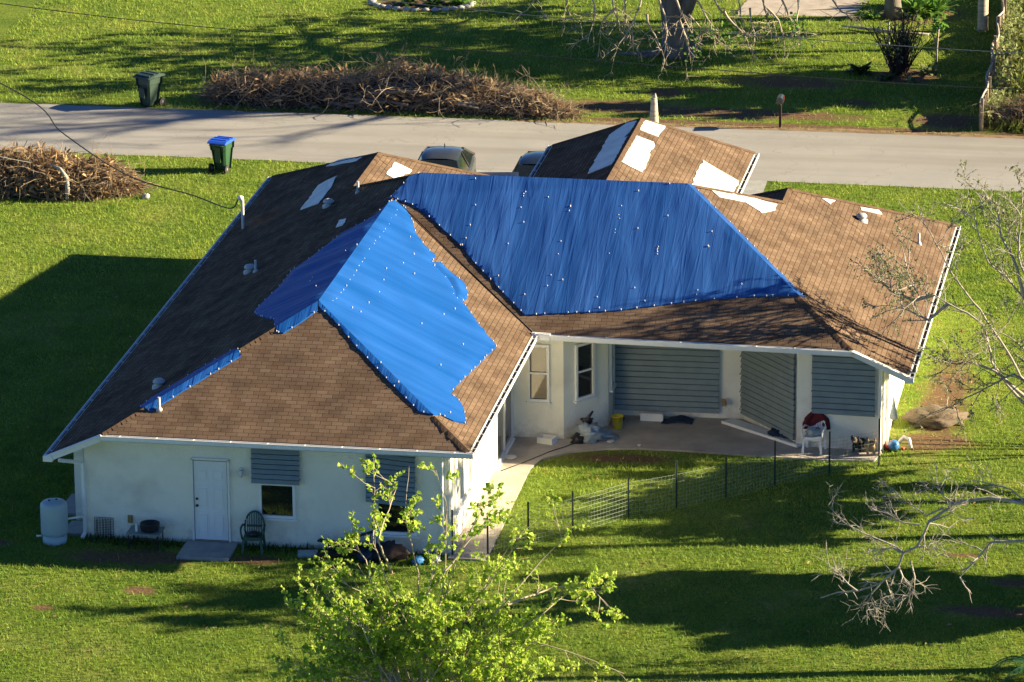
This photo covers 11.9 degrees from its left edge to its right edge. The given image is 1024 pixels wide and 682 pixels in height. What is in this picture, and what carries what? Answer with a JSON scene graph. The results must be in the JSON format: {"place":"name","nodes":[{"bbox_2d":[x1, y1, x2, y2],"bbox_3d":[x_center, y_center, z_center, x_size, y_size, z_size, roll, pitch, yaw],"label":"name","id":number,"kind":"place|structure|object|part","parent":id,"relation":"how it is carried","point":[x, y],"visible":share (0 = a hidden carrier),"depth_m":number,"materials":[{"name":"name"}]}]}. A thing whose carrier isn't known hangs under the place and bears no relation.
{"place":"outdoors","nodes":[
{"label":"outdoors","id":0,"kind":"place"},
{"bbox_2d":[140,519,159,532],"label":"iron pot","id":1,"kind":"object","parent":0,"point":[150,526],"visible":1,"depth_m":123.70,"materials":[{"name":"black metal"}]},
{"bbox_2d":[0,0,1023,681],"bbox_3d":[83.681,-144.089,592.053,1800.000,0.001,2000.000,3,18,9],"label":"ground","id":2,"kind":"structure","parent":0,"point":[932,118],"depth_m":130.63,"materials":[{"name":"green plant"}]},
{"bbox_2d":[36,498,82,545],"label":"pressure tank","id":3,"kind":"object","parent":2,"relation":"on","point":[54,518],"visible":1,"depth_m":123.88,"materials":[{"name":"white metal"}]},
{"bbox_2d":[66,493,82,535],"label":"side slab","id":4,"kind":"structure","parent":2,"relation":"on","point":[75,528],"depth_m":125.44,"materials":[{"name":"grey concrete"}]},
{"bbox_2d":[0,133,159,202],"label":"brush pile","id":5,"kind":"object","parent":2,"relation":"on","point":[51,175],"visible":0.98,"depth_m":154.61,"materials":[{"name":"brown plant"}]},
{"bbox_2d":[94,517,113,538],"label":"wire rack","id":6,"kind":"object","parent":2,"relation":"on","point":[103,527],"visible":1,"depth_m":124.44,"materials":[{"name":"black metal"}]},
{"bbox_2d":[126,525,164,550],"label":"table","id":7,"kind":"object","parent":2,"relation":"on","point":[131,531],"visible":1,"depth_m":123.68,"materials":[{"name":"metal"}]},
{"bbox_2d":[142,193,149,198],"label":"litter piece","id":8,"kind":"object","parent":2,"relation":"on","point":[145,196],"visible":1,"depth_m":154.36,"materials":[{"name":"plastic"}]},
{"bbox_2d":[133,70,165,106],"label":"wheeled bin","id":9,"kind":"object","parent":2,"relation":"on","point":[148,83],"visible":1,"depth_m":164.88,"materials":[{"name":"plastic"}]},
{"bbox_2d":[176,539,238,561],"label":"doorstep","id":10,"kind":"object","parent":2,"relation":"on","point":[191,549],"visible":1,"depth_m":123.38,"materials":[{"name":"grey concrete"}]},
{"bbox_2d":[207,136,235,173],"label":"wheeled bin","id":11,"kind":"object","parent":2,"relation":"on","point":[221,148],"visible":1,"depth_m":157.13,"materials":[{"name":"green plastic"}]},
{"bbox_2d":[240,510,265,555],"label":"garden chair","id":12,"kind":"object","parent":2,"relation":"on","point":[246,537],"visible":1,"depth_m":123.46,"materials":[{"name":"green plastic"}]},
{"bbox_2d":[247,530,259,535],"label":"cloth bundle","id":13,"kind":"object","parent":12,"relation":"on","point":[253,533],"visible":1,"depth_m":123.21,"materials":[{"name":"black fabric"}]},
{"bbox_2d":[78,532,442,559],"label":"weeds","id":14,"kind":"object","parent":2,"relation":"on","point":[268,547],"visible":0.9,"depth_m":123.89,"materials":[{"name":"green plant"}]},
{"bbox_2d":[298,550,317,557],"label":"foam tray","id":15,"kind":"object","parent":2,"relation":"on","point":[307,553],"visible":1,"depth_m":123.04,"materials":[{"name":"plastic"}]},
{"bbox_2d":[316,531,375,555],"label":"board stack","id":16,"kind":"object","parent":2,"relation":"on","point":[335,553],"visible":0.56,"depth_m":122.90,"materials":[{"name":"brown wood"}]},
{"bbox_2d":[357,549,373,563],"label":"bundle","id":17,"kind":"object","parent":2,"relation":"on","point":[367,554],"visible":0.83,"depth_m":122.52,"materials":[{"name":"blue fabric"}]},
{"bbox_2d":[384,5,392,8],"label":"edging stone","id":18,"kind":"object","parent":2,"relation":"on","point":[388,7],"visible":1,"depth_m":178.03,"materials":[{"name":"grey stone"}]},
{"bbox_2d":[371,539,409,562],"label":"rubbish heap","id":19,"kind":"object","parent":2,"relation":"on","point":[393,551],"visible":0.91,"depth_m":122.56,"materials":[{"name":"brown plastic"}]},
{"bbox_2d":[189,43,594,128],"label":"brush pile","id":20,"kind":"object","parent":2,"relation":"on","point":[394,89],"visible":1,"depth_m":164.45,"materials":[{"name":"brown plant"}]},
{"bbox_2d":[393,6,400,9],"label":"edging stone","id":21,"kind":"object","parent":2,"relation":"on","point":[396,7],"visible":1,"depth_m":177.88,"materials":[{"name":"grey stone"}]},
{"bbox_2d":[394,0,420,6],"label":"bed plant","id":22,"kind":"object","parent":2,"relation":"on","point":[407,4],"visible":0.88,"depth_m":178.49,"materials":[{"name":"green plant"}]},
{"bbox_2d":[412,555,423,564],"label":"plastic tub","id":23,"kind":"object","parent":2,"relation":"on","point":[419,559],"visible":0.89,"depth_m":122.40,"materials":[{"name":"blue plastic"}]},
{"bbox_2d":[420,0,446,7],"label":"bed plant","id":24,"kind":"object","parent":2,"relation":"on","point":[435,2],"visible":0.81,"depth_m":178.32,"materials":[{"name":"green plant"}]},
{"bbox_2d":[267,452,641,681],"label":"young tree","id":25,"kind":"object","parent":2,"relation":"on","point":[368,646],"visible":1,"depth_m":112.39,"materials":[{"name":"green plant"}]},
{"bbox_2d":[447,0,476,5],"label":"bed plant","id":26,"kind":"object","parent":2,"relation":"on","point":[456,2],"visible":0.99,"depth_m":178.53,"materials":[{"name":"green plant"}]},
{"bbox_2d":[43,117,960,554],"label":"house","id":27,"kind":"structure","parent":2,"relation":"on","point":[271,425],"depth_m":130.24,"materials":[{"name":"brown"}]},
{"bbox_2d":[0,82,237,208],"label":"service drop","id":28,"kind":"object","parent":27,"relation":"attached to","point":[110,165],"visible":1,"depth_m":146.28,"materials":[{"name":"black rubber"}]},
{"bbox_2d":[140,348,240,411],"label":"storm tarp","id":29,"kind":"object","parent":27,"relation":"on","point":[191,379],"visible":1,"depth_m":124.41,"materials":[{"name":"blue plastic"}]},
{"bbox_2d":[193,460,227,539],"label":"door","id":30,"kind":"structure","parent":27,"relation":"in","point":[210,477],"depth_m":123.73,"materials":[{"name":"white paint"}]},
{"bbox_2d":[257,483,297,521],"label":"window","id":31,"kind":"structure","parent":27,"relation":"in","point":[277,502],"depth_m":123.46,"materials":[{"name":"white paint"}]},
{"bbox_2d":[254,200,496,423],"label":"storm tarp","id":32,"kind":"object","parent":27,"relation":"on","point":[379,286],"visible":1,"depth_m":127.97,"materials":[{"name":"blue plastic"}]},
{"bbox_2d":[367,519,391,564],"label":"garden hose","id":33,"kind":"object","parent":27,"relation":"hanging from","point":[368,546],"visible":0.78,"depth_m":123.11,"materials":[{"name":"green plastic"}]},
{"bbox_2d":[374,502,418,538],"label":"window","id":34,"kind":"structure","parent":27,"relation":"in","point":[392,529],"depth_m":123.06,"materials":[{"name":"black glass"}]},
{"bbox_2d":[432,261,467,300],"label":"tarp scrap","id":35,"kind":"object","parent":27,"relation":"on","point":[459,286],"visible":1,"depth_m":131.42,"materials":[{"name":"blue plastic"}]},
{"bbox_2d":[453,458,473,514],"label":"wall","id":36,"kind":"structure","parent":27,"relation":"in","point":[463,485],"depth_m":124.12,"materials":[{"name":"white paint"}]},
{"bbox_2d":[494,386,515,470],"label":"sliding door","id":37,"kind":"structure","parent":27,"relation":"in","point":[504,438],"depth_m":130.17,"materials":[{"name":"white paint"}]},
{"bbox_2d":[526,344,550,404],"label":"window","id":38,"kind":"structure","parent":27,"relation":"in","point":[538,361],"depth_m":131.10,"materials":[{"name":"white paint"}]},
{"bbox_2d":[574,343,596,403],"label":"window","id":39,"kind":"structure","parent":27,"relation":"in","point":[584,353],"depth_m":131.51,"materials":[{"name":"white paint"}]},
{"bbox_2d":[387,172,804,315],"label":"storm tarp","id":40,"kind":"object","parent":27,"relation":"on","point":[537,246],"visible":1,"depth_m":133.09,"materials":[{"name":"blue plastic"}]},
{"bbox_2d":[609,344,616,392],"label":"window","id":41,"kind":"structure","parent":27,"relation":"in","point":[612,385],"depth_m":132.45,"materials":[{"name":"white paint"}]},
{"bbox_2d":[889,396,897,419],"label":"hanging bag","id":42,"kind":"object","parent":27,"relation":"hanging from","point":[893,414],"visible":1,"depth_m":130.56,"materials":[{"name":"plastic"}]},
{"bbox_2d":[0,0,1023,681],"bbox_3d":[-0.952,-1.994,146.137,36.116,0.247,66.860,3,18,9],"label":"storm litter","id":43,"kind":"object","parent":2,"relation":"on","point":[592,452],"visible":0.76,"depth_m":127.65,"materials":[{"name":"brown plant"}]},
{"bbox_2d":[649,93,658,122],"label":"post","id":44,"kind":"object","parent":2,"relation":"on","point":[654,111],"visible":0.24,"depth_m":153.08,"materials":[{"name":"white wood"}]},
{"bbox_2d":[451,418,879,554],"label":"wire fence","id":45,"kind":"object","parent":2,"relation":"on","point":[628,493],"visible":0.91,"depth_m":126.08,"materials":[{"name":"black metal"}]},
{"bbox_2d":[469,0,875,80],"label":"broad tree","id":46,"kind":"object","parent":2,"relation":"on","point":[677,43],"visible":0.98,"depth_m":167.86,"materials":[{"name":"grey plant"}]},
{"bbox_2d":[514,120,1023,138],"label":"road shoulder","id":47,"kind":"object","parent":2,"relation":"on","point":[813,129],"visible":0.91,"depth_m":161.64},
{"bbox_2d":[776,94,783,126],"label":"mailbox","id":48,"kind":"object","parent":2,"relation":"on","point":[780,99],"visible":1,"depth_m":161.70,"materials":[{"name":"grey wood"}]},
{"bbox_2d":[840,57,874,75],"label":"leafy plant","id":49,"kind":"object","parent":2,"relation":"on","point":[860,69],"visible":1,"depth_m":168.44,"materials":[{"name":"green plant"}]},
{"bbox_2d":[860,10,883,20],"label":"strap plant","id":50,"kind":"object","parent":2,"relation":"on","point":[869,15],"visible":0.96,"depth_m":175.88,"materials":[{"name":"green plant"}]},
{"bbox_2d":[841,25,928,34],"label":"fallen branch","id":51,"kind":"object","parent":2,"relation":"on","point":[878,30],"visible":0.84,"depth_m":173.98,"materials":[{"name":"brown wood"}]},
{"bbox_2d":[876,70,898,81],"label":"leafy plant","id":52,"kind":"object","parent":2,"relation":"on","point":[888,75],"visible":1,"depth_m":167.76,"materials":[{"name":"green plant"}]},
{"bbox_2d":[883,0,902,19],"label":"stout tree","id":53,"kind":"object","parent":2,"relation":"on","point":[891,8],"visible":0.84,"depth_m":175.85,"materials":[{"name":"grey plant"}]},
{"bbox_2d":[888,440,899,450],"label":"ball","id":54,"kind":"object","parent":2,"relation":"on","point":[894,445],"visible":1,"depth_m":130.35,"materials":[{"name":"blue plastic"}]},
{"bbox_2d":[884,440,904,450],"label":"toy tub","id":55,"kind":"object","parent":2,"relation":"on","point":[887,447],"visible":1,"depth_m":130.47,"materials":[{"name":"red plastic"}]},
{"bbox_2d":[860,6,939,75],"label":"dead shrub","id":56,"kind":"object","parent":2,"relation":"on","point":[901,62],"visible":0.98,"depth_m":168.12,"materials":[{"name":"green plant"}]},
{"bbox_2d":[898,435,912,447],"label":"elbow pipe","id":57,"kind":"object","parent":2,"relation":"on","point":[902,438],"visible":1,"depth_m":130.59,"materials":[{"name":"white paint"}]},
{"bbox_2d":[903,74,918,82],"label":"leafy plant","id":58,"kind":"object","parent":2,"relation":"on","point":[910,79],"visible":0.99,"depth_m":167.52,"materials":[{"name":"green plant"}]},
{"bbox_2d":[809,454,1023,632],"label":"broken tree","id":59,"kind":"object","parent":2,"relation":"on","point":[949,507],"visible":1,"depth_m":115.02,"materials":[{"name":"grey plant"}]},
{"bbox_2d":[897,0,939,21],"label":"strap plant","id":60,"kind":"object","parent":2,"relation":"on","point":[916,5],"visible":0.82,"depth_m":176.01,"materials":[{"name":"green plant"}]},
{"bbox_2d":[918,62,938,75],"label":"leafy plant","id":61,"kind":"object","parent":2,"relation":"on","point":[926,70],"visible":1,"depth_m":168.48,"materials":[{"name":"green plant"}]},
{"bbox_2d":[901,404,968,428],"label":"straw mound","id":62,"kind":"object","parent":2,"relation":"on","point":[944,419],"visible":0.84,"depth_m":132.43,"materials":[{"name":"beige plant"}]},
{"bbox_2d":[847,159,1023,442],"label":"bare tree","id":63,"kind":"object","parent":2,"relation":"on","point":[1013,389],"visible":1,"depth_m":129.61,"materials":[{"name":"grey plant"}]},
{"bbox_2d":[920,0,957,19],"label":"strap plant","id":64,"kind":"object","parent":2,"relation":"on","point":[941,9],"visible":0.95,"depth_m":176.13,"materials":[{"name":"green plant"}]},
{"bbox_2d":[930,13,948,64],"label":"frangipani","id":65,"kind":"object","parent":2,"relation":"on","point":[939,24],"visible":0.97,"depth_m":169.18,"materials":[{"name":"green plant"}]},
{"bbox_2d":[977,0,988,31],"bbox_3d":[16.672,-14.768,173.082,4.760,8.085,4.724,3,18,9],"label":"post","id":66,"kind":"object","parent":2,"relation":"on","point":[982,22],"visible":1,"depth_m":173.94,"materials":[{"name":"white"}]},
{"bbox_2d":[960,84,1023,128],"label":"brush pile","id":67,"kind":"object","parent":2,"relation":"on","point":[1015,111],"visible":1,"depth_m":161.81,"materials":[{"name":"grey plant"}]},
{"bbox_2d":[979,0,1023,131],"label":"board fence","id":68,"kind":"object","parent":2,"relation":"on","point":[1004,18],"visible":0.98,"depth_m":168.22,"materials":[{"name":"wood"}]},
{"bbox_2d":[989,654,1023,681],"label":"young palm","id":69,"kind":"object","parent":2,"relation":"on","point":[1020,669],"visible":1,"depth_m":114.44,"materials":[{"name":"green plant"}]},
{"bbox_2d":[0,103,1023,190],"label":"road","id":70,"kind":"structure","parent":0,"point":[926,161],"depth_m":160.56,"materials":[{"name":"grey asphalt"}]},
{"bbox_2d":[0,3,1023,89],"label":"power line","id":71,"kind":"object","parent":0,"point":[519,54],"visible":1,"depth_m":143.14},
{"bbox_2d":[476,169,766,194],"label":"driveway","id":72,"kind":"structure","parent":0,"point":[754,187],"depth_m":155.32,"materials":[{"name":"grey concrete"}]},
{"bbox_2d":[418,143,475,171],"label":"car","id":73,"kind":"object","parent":72,"relation":"on","point":[463,158],"visible":0.16,"depth_m":153.63,"materials":[{"name":"grey paint"}]},
{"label":"side window","id":74,"kind":"part","parent":73,"relation":"part of","materials":[{"name":"glass"}]},
{"bbox_2d":[512,149,545,176],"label":"car","id":75,"kind":"object","parent":72,"relation":"on","point":[526,163],"visible":0.12,"depth_m":152.55,"materials":[{"name":"black paint"}]},
{"bbox_2d":[448,415,881,560],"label":"patio","id":76,"kind":"structure","parent":0,"point":[708,435],"depth_m":130.73,"materials":[{"name":"concrete"}]},
{"bbox_2d":[505,455,516,458],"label":"dish","id":77,"kind":"object","parent":76,"relation":"on","point":[510,456],"visible":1,"depth_m":130.07,"materials":[{"name":"white ceramic"}]},
{"bbox_2d":[501,443,574,470],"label":"extension cord","id":78,"kind":"object","parent":76,"relation":"on","point":[538,456],"visible":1,"depth_m":130.19,"materials":[{"name":"orange plastic"}]},
{"bbox_2d":[537,434,557,444],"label":"foam box","id":79,"kind":"object","parent":76,"relation":"on","point":[547,439],"visible":1,"depth_m":131.19,"materials":[{"name":"white plastic"}]},
{"bbox_2d":[570,411,616,443],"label":"rubbish bag","id":80,"kind":"object","parent":76,"relation":"on","point":[587,431],"visible":1,"depth_m":131.18,"materials":[{"name":"plastic"}]},
{"bbox_2d":[611,413,623,428],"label":"bucket","id":81,"kind":"object","parent":76,"relation":"on","point":[617,419],"visible":1,"depth_m":132.24,"materials":[{"name":"yellow plastic"}]},
{"bbox_2d":[640,412,663,421],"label":"block","id":82,"kind":"object","parent":76,"relation":"on","point":[652,416],"depth_m":132.90,"materials":[{"name":"white concrete"}]},
{"bbox_2d":[661,415,693,424],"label":"floor mat","id":83,"kind":"object","parent":76,"relation":"on","point":[681,419],"visible":1,"depth_m":132.79,"materials":[{"name":"black fabric"}]},
{"bbox_2d":[721,418,801,447],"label":"door panel","id":84,"kind":"structure","parent":76,"relation":"on","point":[746,427],"depth_m":131.92,"materials":[{"name":"white paint"}]},
{"bbox_2d":[767,428,788,438],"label":"dark cloth","id":85,"kind":"object","parent":84,"relation":"on","point":[773,432],"visible":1,"depth_m":131.31,"materials":[{"name":"blue fabric"}]},
{"bbox_2d":[801,421,826,454],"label":"garden chair","id":86,"kind":"object","parent":76,"relation":"on","point":[807,438],"visible":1,"depth_m":130.19,"materials":[{"name":"white plastic"}]},
{"bbox_2d":[805,426,821,436],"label":"plastic bag","id":87,"kind":"object","parent":86,"relation":"on","point":[811,431],"visible":1,"depth_m":130.12,"materials":[{"name":"plastic"}]},
{"bbox_2d":[802,412,830,429],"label":"cloth","id":88,"kind":"object","parent":86,"relation":"hanging from","point":[811,419],"visible":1,"depth_m":130.40,"materials":[{"name":"red fabric"}]},
{"bbox_2d":[851,435,865,452],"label":"dog","id":89,"kind":"object","parent":76,"relation":"on","point":[857,444],"visible":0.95,"depth_m":130.11},
{"bbox_2d":[863,437,875,453],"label":"dog","id":90,"kind":"object","parent":76,"relation":"on","point":[871,445],"visible":1,"depth_m":129.99},
{"bbox_2d":[381,0,1023,53],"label":"power line","id":91,"kind":"object","parent":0,"point":[706,30],"visible":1,"depth_m":141.60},
{"bbox_2d":[738,0,867,16],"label":"neighbour path","id":92,"kind":"structure","parent":0,"point":[813,7],"depth_m":177.75,"materials":[{"name":"beige concrete"}]},
{"bbox_2d":[989,1,1023,133],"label":"tall grass","id":93,"kind":"structure","parent":0,"point":[1013,127],"depth_m":165.66,"materials":[{"name":"green plant"}]}
]}

